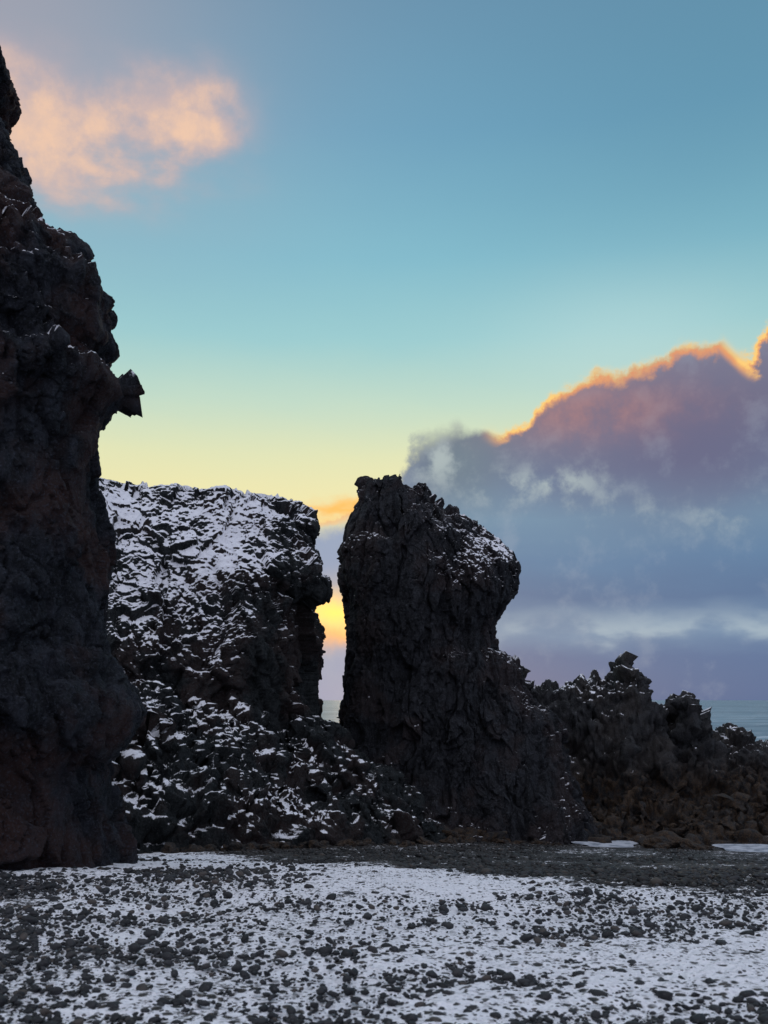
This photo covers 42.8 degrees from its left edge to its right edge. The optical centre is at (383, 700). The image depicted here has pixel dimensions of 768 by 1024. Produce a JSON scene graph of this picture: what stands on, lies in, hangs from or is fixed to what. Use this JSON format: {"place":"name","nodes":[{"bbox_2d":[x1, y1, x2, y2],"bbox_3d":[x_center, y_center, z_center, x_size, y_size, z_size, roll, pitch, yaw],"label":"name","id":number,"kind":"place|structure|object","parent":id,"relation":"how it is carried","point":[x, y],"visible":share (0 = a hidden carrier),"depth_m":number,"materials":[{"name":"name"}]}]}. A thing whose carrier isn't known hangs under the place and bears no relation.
{"place":"outdoors","nodes":[
{"label":"outdoors","id":0,"kind":"place"},
{"bbox_2d":[0,843,767,1023],"bbox_3d":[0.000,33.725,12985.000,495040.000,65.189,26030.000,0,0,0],"label":"beach ground","id":1,"kind":"structure","parent":0,"point":[731,964],"depth_m":7.19,"materials":[{"name":"white snow"}]},
{"bbox_2d":[0,46,146,870],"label":"sea cliff","id":2,"kind":"structure","parent":1,"relation":"on","point":[73,712],"depth_m":13.82,"materials":[{"name":"black stone"}]},
{"bbox_2d":[99,477,332,731],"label":"sea cliff","id":3,"kind":"structure","parent":1,"relation":"on","point":[218,595],"depth_m":31.11,"materials":[{"name":"black stone"}]},
{"bbox_2d":[111,680,448,853],"bbox_3d":[-3.764,2.252,27.457,13.172,6.691,19.409,0,0,0],"label":"rock rubble","id":4,"kind":"object","parent":1,"relation":"on","point":[203,773],"visible":0.5,"depth_m":27.07,"materials":[{"name":"black stone"}]},
{"bbox_2d":[0,865,767,1023],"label":"beach pebbles","id":5,"kind":"object","parent":1,"relation":"on","point":[70,944],"visible":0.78,"depth_m":7.27,"materials":[{"name":"black gravel"}]},
{"bbox_2d":[34,841,767,886],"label":"shingle","id":6,"kind":"object","parent":1,"relation":"on","point":[596,870],"visible":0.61,"depth_m":16.23,"materials":[{"name":"black gravel"}]},
{"bbox_2d":[161,825,767,853],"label":"beach boulders","id":7,"kind":"object","parent":1,"relation":"on","point":[663,839],"visible":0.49,"depth_m":33.18,"materials":[{"name":"black stone"}]},
{"bbox_2d":[336,474,598,844],"bbox_3d":[3.183,-1.104,37.985,10.997,15.143,9.834,0,0,0],"label":"sea stack","id":8,"kind":"object","parent":1,"relation":"on","point":[449,716],"visible":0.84,"depth_m":35.66,"materials":[{"name":"black stone"}]},
{"bbox_2d":[572,840,638,847],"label":"snow patch","id":9,"kind":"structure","parent":1,"relation":"on","point":[622,844],"depth_m":34.64,"materials":[{"name":"snow"}]},
{"bbox_2d":[521,651,767,844],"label":"rocky reef","id":10,"kind":"object","parent":1,"relation":"on","point":[643,763],"visible":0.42,"depth_m":40.53},
{"bbox_2d":[712,844,767,852],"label":"snow patch","id":11,"kind":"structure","parent":1,"relation":"on","point":[748,847],"depth_m":34.40,"materials":[{"name":"snow"}]},
{"bbox_2d":[0,0,767,699],"label":"sky","id":12,"kind":"structure","parent":0,"point":[508,259],"materials":[{"name":"blue"}]},
{"bbox_2d":[321,700,767,740],"bbox_3d":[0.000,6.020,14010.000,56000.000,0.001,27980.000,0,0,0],"label":"sea","id":13,"kind":"structure","parent":0,"point":[748,715],"depth_m":439.50,"materials":[{"name":"liquid"}]}
]}

